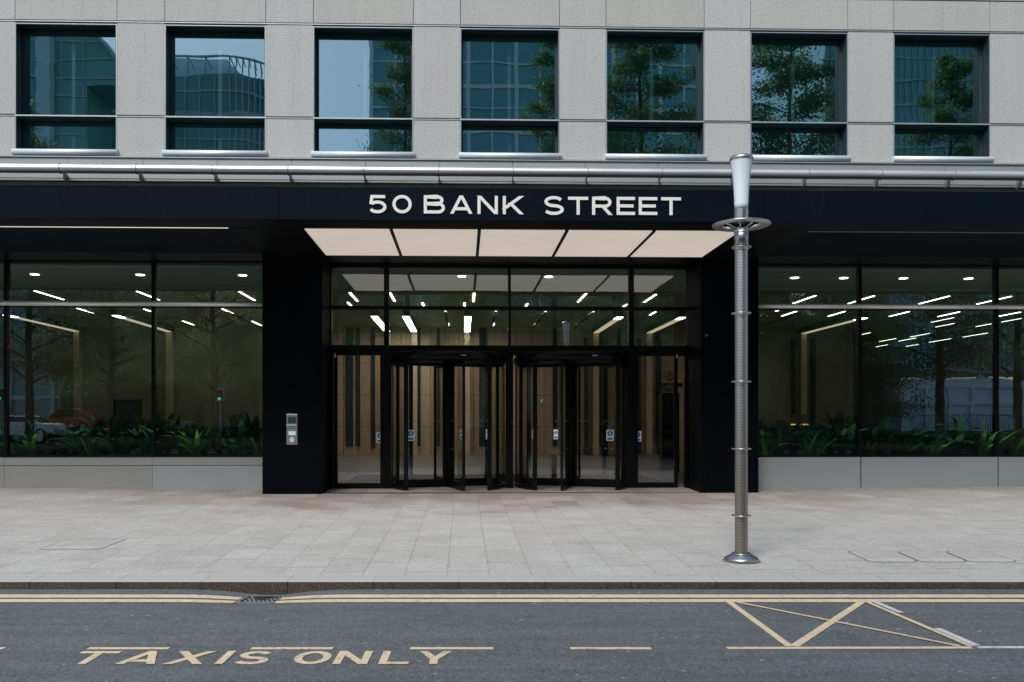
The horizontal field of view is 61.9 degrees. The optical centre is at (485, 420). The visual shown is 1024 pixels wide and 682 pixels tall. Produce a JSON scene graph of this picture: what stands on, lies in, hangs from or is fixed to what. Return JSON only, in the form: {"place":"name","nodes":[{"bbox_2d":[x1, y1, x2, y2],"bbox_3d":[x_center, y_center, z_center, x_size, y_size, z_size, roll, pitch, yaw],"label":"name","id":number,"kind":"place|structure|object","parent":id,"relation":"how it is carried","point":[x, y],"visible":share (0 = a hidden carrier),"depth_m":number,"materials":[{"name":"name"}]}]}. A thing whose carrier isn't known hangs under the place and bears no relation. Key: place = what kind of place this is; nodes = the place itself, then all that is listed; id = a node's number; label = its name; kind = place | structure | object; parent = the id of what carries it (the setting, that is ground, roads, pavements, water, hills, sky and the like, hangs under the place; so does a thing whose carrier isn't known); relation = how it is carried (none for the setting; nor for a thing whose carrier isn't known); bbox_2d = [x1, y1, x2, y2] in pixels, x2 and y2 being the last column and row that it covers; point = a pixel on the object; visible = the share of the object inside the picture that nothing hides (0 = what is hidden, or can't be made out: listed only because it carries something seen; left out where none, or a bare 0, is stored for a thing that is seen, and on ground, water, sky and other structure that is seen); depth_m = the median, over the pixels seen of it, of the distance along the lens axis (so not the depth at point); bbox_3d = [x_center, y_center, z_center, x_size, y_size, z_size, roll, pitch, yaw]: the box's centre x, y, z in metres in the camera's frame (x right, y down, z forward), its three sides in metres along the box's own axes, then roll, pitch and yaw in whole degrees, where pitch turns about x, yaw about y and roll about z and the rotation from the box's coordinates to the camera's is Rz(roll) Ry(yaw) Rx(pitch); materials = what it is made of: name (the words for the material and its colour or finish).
{"place":"outdoors","nodes":[
{"label":"outdoors","id":0,"kind":"place"},
{"bbox_2d":[170,417,193,453],"bbox_3d":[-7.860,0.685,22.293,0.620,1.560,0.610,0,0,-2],"label":"lounge chair","id":1,"kind":"object","parent":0,"point":[186,420],"visible":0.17,"depth_m":22.00,"materials":[{"name":"yellow fabric"}]},
{"bbox_2d":[0,481,1023,580],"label":"pavement","id":2,"kind":"structure","parent":0,"point":[814,531],"depth_m":12.11,"materials":[{"name":"stone"}]},
{"bbox_2d":[41,539,124,548],"bbox_3d":[-5.187,1.593,11.007,0.766,0.021,0.791,0,0,0],"label":"inspection cover","id":3,"kind":"object","parent":2,"relation":"on","point":[83,543],"visible":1,"depth_m":10.97,"materials":[{"name":"stone"}]},
{"bbox_2d":[0,0,1023,493],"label":"office building","id":4,"kind":"structure","parent":2,"relation":"on","point":[196,228],"depth_m":17.36,"materials":[{"name":"stone"}]},
{"bbox_2d":[0,260,4,457],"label":"shop window","id":5,"kind":"structure","parent":4,"relation":"in","point":[2,305],"depth_m":17.57,"materials":[{"name":"black metal"}]},
{"bbox_2d":[11,23,117,155],"bbox_3d":[-8.310,-6.544,16.994,2.050,2.621,0.420,0,0,-2],"label":"window","id":6,"kind":"structure","parent":4,"relation":"in","point":[61,68],"depth_m":17.15,"materials":[{"name":"blue glass"}]},
{"bbox_2d":[4,260,152,457],"bbox_3d":[-8.390,-1.298,17.654,3.012,4.122,0.195,0,0,-2],"label":"shop window","id":7,"kind":"structure","parent":4,"relation":"in","point":[9,304],"depth_m":17.60,"materials":[{"name":"black metal"}]},
{"bbox_2d":[113,399,141,453],"bbox_3d":[-9.980,0.440,23.792,0.778,2.050,0.500,0,0,-2],"label":"display screen","id":8,"kind":"object","parent":4,"relation":"on","point":[130,406],"visible":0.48,"depth_m":23.74,"materials":[{"name":"black glass"}]},
{"bbox_2d":[0,454,261,455],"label":"planter trough","id":9,"kind":"object","parent":4,"relation":"on","point":[135,455],"visible":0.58,"depth_m":17.96,"materials":[{"name":"metal"}]},
{"bbox_2d":[0,428,20,453],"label":"broad leaf plant","id":10,"kind":"object","parent":9,"relation":"on","point":[2,441],"visible":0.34,"depth_m":17.96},
{"bbox_2d":[0,420,41,454],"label":"spiky plant","id":11,"kind":"object","parent":9,"relation":"on","point":[16,452],"visible":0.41,"depth_m":18.07,"materials":[{"name":"green plant"}]},
{"bbox_2d":[0,423,47,454],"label":"broad leaf plant","id":12,"kind":"object","parent":9,"relation":"in","point":[23,436],"visible":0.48,"depth_m":17.85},
{"bbox_2d":[0,417,47,448],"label":"broad leaf plant","id":13,"kind":"object","parent":9,"relation":"in","point":[25,427],"visible":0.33,"depth_m":18.04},
{"bbox_2d":[0,415,48,454],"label":"spiky plant","id":14,"kind":"object","parent":9,"relation":"on","point":[30,448],"visible":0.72,"depth_m":17.86,"materials":[{"name":"green plant"}]},
{"bbox_2d":[11,421,54,454],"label":"broad leaf plant","id":15,"kind":"object","parent":9,"relation":"on","point":[38,445],"visible":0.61,"depth_m":17.98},
{"bbox_2d":[27,421,64,454],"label":"broad leaf plant","id":16,"kind":"object","parent":9,"relation":"on","point":[52,451],"visible":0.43,"depth_m":18.18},
{"bbox_2d":[26,411,83,454],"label":"broad leaf plant","id":17,"kind":"object","parent":9,"relation":"on","point":[62,450],"visible":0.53,"depth_m":17.90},
{"bbox_2d":[49,417,102,454],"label":"broad leaf plant","id":18,"kind":"object","parent":9,"relation":"on","point":[71,437],"visible":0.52,"depth_m":17.87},
{"bbox_2d":[49,413,123,454],"bbox_3d":[-8.456,0.287,18.108,1.301,0.924,1.656,0,0,20],"label":"plant","id":19,"kind":"object","parent":9,"relation":"in","point":[93,420],"visible":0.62,"depth_m":17.83,"materials":[{"name":"plant"}]},
{"bbox_2d":[64,427,109,454],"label":"spiky plant","id":20,"kind":"object","parent":9,"relation":"in","point":[90,451],"visible":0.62,"depth_m":17.97,"materials":[{"name":"green plant"}]},
{"bbox_2d":[77,410,133,454],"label":"broad leaf plant","id":21,"kind":"object","parent":9,"relation":"on","point":[105,426],"visible":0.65,"depth_m":17.97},
{"bbox_2d":[77,411,133,454],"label":"broad leaf plant","id":22,"kind":"object","parent":9,"relation":"on","point":[119,425],"visible":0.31,"depth_m":18.18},
{"bbox_2d":[93,438,126,454],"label":"spiky plant","id":23,"kind":"object","parent":9,"relation":"on","point":[110,449],"visible":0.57,"depth_m":18.10,"materials":[{"name":"green plant"}]},
{"bbox_2d":[94,419,144,454],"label":"broad leaf plant","id":24,"kind":"object","parent":9,"relation":"on","point":[125,450],"visible":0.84,"depth_m":18.00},
{"bbox_2d":[113,411,166,454],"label":"broad leaf plant","id":25,"kind":"object","parent":9,"relation":"on","point":[140,442],"visible":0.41,"depth_m":18.11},
{"bbox_2d":[106,412,179,454],"bbox_3d":[-7.476,0.286,18.409,1.397,0.954,1.334,0,0,21],"label":"spiky plant","id":26,"kind":"object","parent":9,"relation":"on","point":[140,451],"visible":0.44,"depth_m":18.18,"materials":[{"name":"green plant"}]},
{"bbox_2d":[124,411,190,454],"bbox_3d":[-7.007,0.272,18.044,1.534,0.955,1.373,0,0,0],"label":"broad leaf plant","id":27,"kind":"object","parent":9,"relation":"on","point":[147,432],"visible":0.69,"depth_m":18.06,"materials":[{"name":"plant"}]},
{"bbox_2d":[141,420,192,454],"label":"broad leaf plant","id":28,"kind":"object","parent":9,"relation":"in","point":[162,430],"visible":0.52,"depth_m":18.13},
{"bbox_2d":[166,425,192,454],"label":"broad leaf plant","id":29,"kind":"object","parent":9,"relation":"on","point":[177,438],"visible":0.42,"depth_m":18.18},
{"bbox_2d":[174,425,213,452],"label":"broad leaf plant","id":30,"kind":"object","parent":9,"relation":"on","point":[191,430],"visible":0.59,"depth_m":17.99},
{"bbox_2d":[167,418,230,454],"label":"spiky plant","id":31,"kind":"object","parent":9,"relation":"on","point":[201,450],"visible":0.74,"depth_m":17.96,"materials":[{"name":"green plant"}]},
{"bbox_2d":[182,422,219,454],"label":"broad leaf plant","id":32,"kind":"object","parent":9,"relation":"on","point":[196,427],"visible":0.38,"depth_m":18.28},
{"bbox_2d":[195,425,237,454],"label":"broad leaf plant","id":33,"kind":"object","parent":9,"relation":"on","point":[217,449],"visible":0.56,"depth_m":18.18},
{"bbox_2d":[202,427,247,454],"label":"broad leaf plant","id":34,"kind":"object","parent":9,"relation":"on","point":[226,436],"visible":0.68,"depth_m":18.02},
{"bbox_2d":[210,411,261,452],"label":"broad leaf plant","id":35,"kind":"object","parent":9,"relation":"in","point":[241,430],"visible":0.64,"depth_m":17.98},
{"bbox_2d":[221,430,252,454],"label":"spiky plant","id":36,"kind":"object","parent":9,"relation":"on","point":[239,451],"visible":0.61,"depth_m":18.11,"materials":[{"name":"green plant"}]},
{"bbox_2d":[223,411,261,454],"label":"broad leaf plant","id":37,"kind":"object","parent":9,"relation":"in","point":[255,421],"visible":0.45,"depth_m":18.17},
{"bbox_2d":[231,414,261,450],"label":"broad leaf plant","id":38,"kind":"object","parent":9,"relation":"on","point":[258,441],"visible":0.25,"depth_m":18.14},
{"bbox_2d":[243,438,261,454],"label":"spiky plant","id":39,"kind":"object","parent":9,"relation":"on","point":[256,449],"visible":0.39,"depth_m":18.04,"materials":[{"name":"green plant"}]},
{"bbox_2d":[152,261,261,456],"bbox_3d":[-5.526,-1.298,17.731,2.717,4.122,0.195,0,0,-2],"label":"shop window","id":40,"kind":"structure","parent":4,"relation":"in","point":[156,304],"depth_m":17.66,"materials":[{"name":"black metal"}]},
{"bbox_2d":[162,25,266,156],"bbox_3d":[-5.380,-6.544,17.072,2.050,2.621,0.420,0,0,-2],"label":"window","id":41,"kind":"structure","parent":4,"relation":"in","point":[211,70],"depth_m":17.22,"materials":[{"name":"blue glass"}]},
{"bbox_2d":[287,414,297,444],"bbox_3d":[-3.860,0.176,16.980,0.217,0.609,0.044,0,0,-1],"label":"entry panel","id":42,"kind":"object","parent":4,"relation":"attached to","point":[292,429],"visible":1,"depth_m":16.98,"materials":[{"name":"metal"}]},
{"bbox_2d":[334,353,381,489],"bbox_3d":[-2.690,0.011,18.000,1.049,2.885,0.330,0,0,-2],"label":"side door","id":43,"kind":"structure","parent":4,"relation":"in","point":[337,486],"depth_m":18.09,"materials":[{"name":"black metal"}]},
{"bbox_2d":[311,26,414,158],"bbox_3d":[-2.450,-6.544,17.151,2.050,2.621,0.420,0,0,-2],"label":"window","id":44,"kind":"structure","parent":4,"relation":"in","point":[359,72],"depth_m":17.30,"materials":[{"name":"blue glass"}]},
{"bbox_2d":[392,350,504,491],"bbox_3d":[-0.811,0.014,18.535,2.520,2.890,2.520,0,0,-2],"label":"revolving door","id":45,"kind":"structure","parent":4,"relation":"in","point":[447,360],"depth_m":18.27,"materials":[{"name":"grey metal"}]},
{"bbox_2d":[459,28,560,159],"bbox_3d":[0.480,-6.544,17.229,2.050,2.621,0.420,0,0,-2],"label":"window","id":46,"kind":"structure","parent":4,"relation":"in","point":[506,74],"depth_m":17.38,"materials":[{"name":"blue glass"}]},
{"bbox_2d":[369,195,680,214],"bbox_3d":[0.657,-3.536,14.011,5.123,0.318,0.021,0,0,-2],"label":"building sign","id":47,"kind":"object","parent":4,"relation":"attached to","point":[518,211],"visible":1,"depth_m":14.00,"materials":[{"name":"metal"}]},
{"bbox_2d":[513,350,628,491],"bbox_3d":[1.861,0.014,18.606,2.520,2.890,2.520,0,0,-2],"label":"revolving door","id":48,"kind":"structure","parent":4,"relation":"in","point":[572,360],"depth_m":18.48,"materials":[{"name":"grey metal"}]},
{"bbox_2d":[605,30,706,160],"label":"window","id":49,"kind":"structure","parent":4,"relation":"in","point":[651,75],"depth_m":17.46,"materials":[{"name":"blue glass"}]},
{"bbox_2d":[637,354,677,487],"bbox_3d":[3.643,0.011,18.268,0.937,2.885,0.132,0,0,-2],"label":"side door","id":50,"kind":"structure","parent":4,"relation":"in","point":[674,484],"depth_m":18.28,"materials":[{"name":"black metal"}]},
{"bbox_2d":[661,371,682,391],"bbox_3d":[7.983,-1.694,36.936,1.068,0.911,0.152,0,0,-2],"label":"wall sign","id":51,"kind":"object","parent":4,"relation":"attached to","point":[664,385],"visible":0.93,"depth_m":36.92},
{"bbox_2d":[749,32,850,161],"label":"window","id":52,"kind":"structure","parent":4,"relation":"in","point":[795,76],"depth_m":17.54,"materials":[{"name":"blue glass"}]},
{"bbox_2d":[758,264,860,456],"bbox_3d":[6.553,-1.298,18.054,2.729,4.122,0.195,0,0,-2],"label":"shop window","id":53,"kind":"structure","parent":4,"relation":"in","point":[856,307],"depth_m":18.05,"materials":[{"name":"black metal"}]},
{"bbox_2d":[758,454,1019,454],"bbox_3d":[8.610,1.105,18.707,6.276,0.720,0.720,0,0,-2],"label":"planter trough","id":54,"kind":"object","parent":4,"relation":"on","point":[885,454],"visible":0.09,"depth_m":19.02,"materials":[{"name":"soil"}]},
{"bbox_2d":[758,420,785,454],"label":"broad leaf plant","id":55,"kind":"object","parent":54,"relation":"on","point":[766,435],"visible":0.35,"depth_m":18.31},
{"bbox_2d":[758,418,787,445],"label":"broad leaf plant","id":56,"kind":"object","parent":54,"relation":"on","point":[761,427],"visible":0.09,"depth_m":18.55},
{"bbox_2d":[758,429,788,454],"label":"spiky plant","id":57,"kind":"object","parent":54,"relation":"on","point":[764,450],"visible":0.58,"depth_m":18.33,"materials":[{"name":"green plant"}]},
{"bbox_2d":[759,427,793,454],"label":"broad leaf plant","id":58,"kind":"object","parent":54,"relation":"on","point":[776,452],"visible":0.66,"depth_m":18.33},
{"bbox_2d":[761,421,809,454],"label":"broad leaf plant","id":59,"kind":"object","parent":54,"relation":"on","point":[780,430],"visible":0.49,"depth_m":18.43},
{"bbox_2d":[767,419,816,454],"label":"broad leaf plant","id":60,"kind":"object","parent":54,"relation":"on","point":[792,450],"visible":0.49,"depth_m":18.54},
{"bbox_2d":[786,427,825,454],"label":"spiky plant","id":61,"kind":"object","parent":54,"relation":"on","point":[805,452],"visible":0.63,"depth_m":18.40,"materials":[{"name":"green plant"}]},
{"bbox_2d":[788,422,837,451],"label":"broad leaf plant","id":62,"kind":"object","parent":54,"relation":"on","point":[798,424],"visible":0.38,"depth_m":18.51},
{"bbox_2d":[791,423,839,449],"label":"broad leaf plant","id":63,"kind":"object","parent":54,"relation":"on","point":[821,439],"visible":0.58,"depth_m":18.34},
{"bbox_2d":[795,435,836,454],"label":"spiky plant","id":64,"kind":"object","parent":54,"relation":"on","point":[817,451],"visible":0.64,"depth_m":18.38,"materials":[{"name":"green plant"}]},
{"bbox_2d":[807,417,855,454],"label":"broad leaf plant","id":65,"kind":"object","parent":54,"relation":"on","point":[829,451],"visible":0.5,"depth_m":18.46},
{"bbox_2d":[805,410,879,454],"bbox_3d":[7.729,0.265,18.475,1.622,1.009,1.452,0,0,-15],"label":"broad leaf plant","id":66,"kind":"object","parent":54,"relation":"on","point":[849,430],"visible":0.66,"depth_m":18.42,"materials":[{"name":"plant"}]},
{"bbox_2d":[835,425,877,454],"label":"broad leaf plant","id":67,"kind":"object","parent":54,"relation":"on","point":[852,449],"visible":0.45,"depth_m":18.48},
{"bbox_2d":[854,426,887,454],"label":"broad leaf plant","id":68,"kind":"object","parent":54,"relation":"on","point":[868,444],"visible":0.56,"depth_m":18.33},
{"bbox_2d":[855,424,891,451],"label":"broad leaf plant","id":69,"kind":"object","parent":54,"relation":"on","point":[870,431],"visible":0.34,"depth_m":18.61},
{"bbox_2d":[866,433,891,454],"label":"spiky plant","id":70,"kind":"object","parent":54,"relation":"on","point":[873,452],"visible":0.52,"depth_m":18.62,"materials":[{"name":"green plant"}]},
{"bbox_2d":[851,411,907,454],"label":"broad leaf plant","id":71,"kind":"object","parent":54,"relation":"on","point":[893,431],"visible":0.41,"depth_m":18.68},
{"bbox_2d":[867,413,923,454],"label":"broad leaf plant","id":72,"kind":"object","parent":54,"relation":"in","point":[886,421],"visible":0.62,"depth_m":18.59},
{"bbox_2d":[885,435,924,454],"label":"spiky plant","id":73,"kind":"object","parent":54,"relation":"on","point":[906,452],"visible":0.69,"depth_m":18.55,"materials":[{"name":"green plant"}]},
{"bbox_2d":[877,409,953,454],"bbox_3d":[9.371,0.245,18.547,1.510,1.049,1.686,0,0,0],"label":"broad leaf plant","id":74,"kind":"object","parent":54,"relation":"in","point":[910,421],"visible":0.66,"depth_m":18.39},
{"bbox_2d":[901,411,949,454],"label":"broad leaf plant","id":75,"kind":"object","parent":54,"relation":"on","point":[908,431],"visible":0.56,"depth_m":18.43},
{"bbox_2d":[901,434,956,454],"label":"spiky plant","id":76,"kind":"object","parent":54,"relation":"on","point":[933,450],"visible":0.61,"depth_m":18.46,"materials":[{"name":"green plant"}]},
{"bbox_2d":[912,415,966,452],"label":"broad leaf plant","id":77,"kind":"object","parent":54,"relation":"on","point":[938,440],"visible":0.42,"depth_m":18.42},
{"bbox_2d":[915,410,973,454],"bbox_3d":[10.011,0.271,18.662,1.315,0.997,1.408,0,0,39],"label":"broad leaf plant","id":78,"kind":"object","parent":54,"relation":"on","point":[958,438],"visible":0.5,"depth_m":18.36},
{"bbox_2d":[924,408,986,454],"bbox_3d":[10.149,0.241,18.600,1.406,1.056,1.316,0,0,24],"label":"broad leaf plant","id":79,"kind":"object","parent":54,"relation":"on","point":[961,427],"visible":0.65,"depth_m":18.30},
{"bbox_2d":[951,428,979,454],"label":"broad leaf plant","id":80,"kind":"object","parent":54,"relation":"on","point":[960,451],"visible":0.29,"depth_m":18.74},
{"bbox_2d":[944,415,1009,454],"bbox_3d":[10.714,0.316,18.699,1.276,0.906,1.625,0,0,15],"label":"broad leaf plant","id":81,"kind":"object","parent":54,"relation":"on","point":[976,437],"visible":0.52,"depth_m":18.54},
{"bbox_2d":[967,418,1018,454],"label":"spiky plant","id":82,"kind":"object","parent":54,"relation":"on","point":[987,450],"visible":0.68,"depth_m":18.29,"materials":[{"name":"green plant"}]},
{"bbox_2d":[966,417,1019,453],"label":"broad leaf plant","id":83,"kind":"object","parent":54,"relation":"on","point":[985,429],"visible":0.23,"depth_m":18.57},
{"bbox_2d":[977,425,1017,454],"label":"broad leaf plant","id":84,"kind":"object","parent":54,"relation":"on","point":[1000,446],"visible":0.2,"depth_m":18.52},
{"bbox_2d":[990,426,1023,454],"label":"spiky plant","id":85,"kind":"object","parent":54,"relation":"on","point":[1017,451],"visible":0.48,"depth_m":18.59,"materials":[{"name":"green plant"}]},
{"bbox_2d":[999,426,1023,454],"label":"broad leaf plant","id":86,"kind":"object","parent":54,"relation":"on","point":[1015,434],"visible":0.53,"depth_m":18.63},
{"bbox_2d":[860,264,998,456],"bbox_3d":[9.390,-1.298,18.130,2.947,4.122,0.195,0,0,-2],"label":"shop window","id":87,"kind":"structure","parent":4,"relation":"in","point":[993,307],"depth_m":18.10,"materials":[{"name":"black metal"}]},
{"bbox_2d":[892,34,993,162],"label":"window","id":88,"kind":"structure","parent":4,"relation":"in","point":[938,78],"depth_m":17.62,"materials":[{"name":"blue glass"}]},
{"bbox_2d":[997,265,1023,455],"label":"shop window","id":89,"kind":"structure","parent":4,"relation":"in","point":[1002,307],"depth_m":18.13,"materials":[{"name":"black metal"}]},
{"bbox_2d":[712,153,770,563],"bbox_3d":[2.959,-0.722,9.883,0.660,4.694,0.660,0,0,0],"label":"street lamp","id":90,"kind":"object","parent":2,"relation":"on","point":[741,165],"visible":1,"depth_m":9.82,"materials":[{"name":"metal"}]},
{"bbox_2d":[848,551,916,561],"bbox_3d":[4.726,1.615,10.162,0.626,0.017,0.752,0,0,0],"label":"inspection cover","id":91,"kind":"object","parent":2,"relation":"on","point":[884,556],"visible":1,"depth_m":10.14,"materials":[{"name":"stone"}]},
{"bbox_2d":[898,551,965,561],"bbox_3d":[5.312,1.615,10.162,0.630,0.017,0.753,0,0,0],"label":"inspection cover","id":92,"kind":"object","parent":2,"relation":"on","point":[933,556],"visible":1,"depth_m":10.13,"materials":[{"name":"stone"}]},
{"bbox_2d":[946,551,1014,561],"bbox_3d":[5.868,1.614,10.158,0.612,0.018,0.752,0,0,0],"label":"inspection cover","id":93,"kind":"object","parent":2,"relation":"on","point":[980,556],"visible":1,"depth_m":10.13,"materials":[{"name":"stone"}]},
{"bbox_2d":[0,589,1023,681],"bbox_3d":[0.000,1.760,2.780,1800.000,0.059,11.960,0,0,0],"label":"road","id":94,"kind":"structure","parent":0,"point":[526,641],"depth_m":6.77,"materials":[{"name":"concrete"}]},
{"bbox_2d":[236,596,284,602],"bbox_3d":[-2.204,1.777,8.370,0.386,0.077,0.400,0,0,0],"label":"gully grate","id":95,"kind":"object","parent":94,"relation":"in","point":[260,599],"visible":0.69,"depth_m":8.35,"materials":[{"name":"grey metal"}]},
{"bbox_2d":[78,651,450,663],"bbox_3d":[-1.633,1.725,6.215,2.762,0.002,0.342,0,0,0],"label":"taxi bay lettering","id":96,"kind":"object","parent":94,"relation":"on","point":[192,659],"visible":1,"depth_m":6.21,"materials":[{"name":"yellow paint"}]},
{"bbox_2d":[0,647,650,648],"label":"bay dashes","id":97,"kind":"object","parent":94,"relation":"on","point":[332,647],"visible":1,"depth_m":6.47,"materials":[{"name":"yellow paint"}]},
{"bbox_2d":[0,575,1023,594],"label":"kerb","id":98,"kind":"structure","parent":94,"relation":"on","point":[267,584],"depth_m":8.74,"materials":[{"name":"stone"}]},
{"bbox_2d":[0,594,1023,599],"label":"double yellow line","id":99,"kind":"object","parent":94,"relation":"on","point":[546,596],"visible":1,"depth_m":8.38,"materials":[{"name":"paint"}]},
{"bbox_2d":[0,599,1023,602],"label":"double yellow line","id":100,"kind":"object","parent":94,"relation":"on","point":[533,600],"visible":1,"depth_m":8.18,"materials":[{"name":"paint"}]},
{"bbox_2d":[727,602,790,645],"bbox_3d":[2.319,1.725,7.314,0.062,0.001,1.587,0,0,0],"label":"bay hatching","id":101,"kind":"object","parent":94,"relation":"on","point":[762,626],"visible":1,"depth_m":7.21,"materials":[{"name":"yellow paint"}]},
{"bbox_2d":[790,601,864,646],"bbox_3d":[2.962,1.724,7.314,0.068,0.001,1.997,0,0,37],"label":"bay hatching","id":102,"kind":"object","parent":94,"relation":"on","point":[815,632],"visible":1,"depth_m":7.17,"materials":[{"name":"yellow paint"}]},
{"bbox_2d":[737,602,960,645],"bbox_3d":[3.008,1.723,7.307,0.042,0.001,1.997,0,0,-38],"label":"bay hatching","id":103,"kind":"object","parent":94,"relation":"on","point":[853,624],"visible":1,"depth_m":7.17,"materials":[{"name":"yellow paint"}]},
{"bbox_2d":[726,646,972,648],"bbox_3d":[2.762,1.726,6.482,1.866,0.001,0.062,0,0,0],"label":"bay edge line","id":104,"kind":"object","parent":94,"relation":"on","point":[929,647],"visible":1,"depth_m":6.49,"materials":[{"name":"yellow paint"}]},
{"bbox_2d":[867,602,972,645],"bbox_3d":[3.664,1.722,7.306,0.048,0.001,1.604,0,0,-3],"label":"bay hatching","id":105,"kind":"object","parent":94,"relation":"on","point":[932,629],"visible":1,"depth_m":7.17,"materials":[{"name":"yellow paint"}]},
{"bbox_2d":[874,602,1023,647],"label":"white road line","id":106,"kind":"object","parent":94,"relation":"on","point":[939,629],"visible":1,"depth_m":6.73,"materials":[{"name":"paint"}]},
{"bbox_2d":[659,393,678,471],"bbox_3d":[5.225,0.343,24.323,0.501,2.245,0.350,0,0,-2],"label":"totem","id":107,"kind":"object","parent":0,"point":[666,432],"visible":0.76,"depth_m":24.15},
{"bbox_2d":[791,414,807,453],"bbox_3d":[7.982,0.372,21.721,0.421,1.066,0.421,0,0,-2],"label":"table lamp","id":108,"kind":"object","parent":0,"point":[801,418],"visible":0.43,"depth_m":21.58,"materials":[{"name":"grey metal"}]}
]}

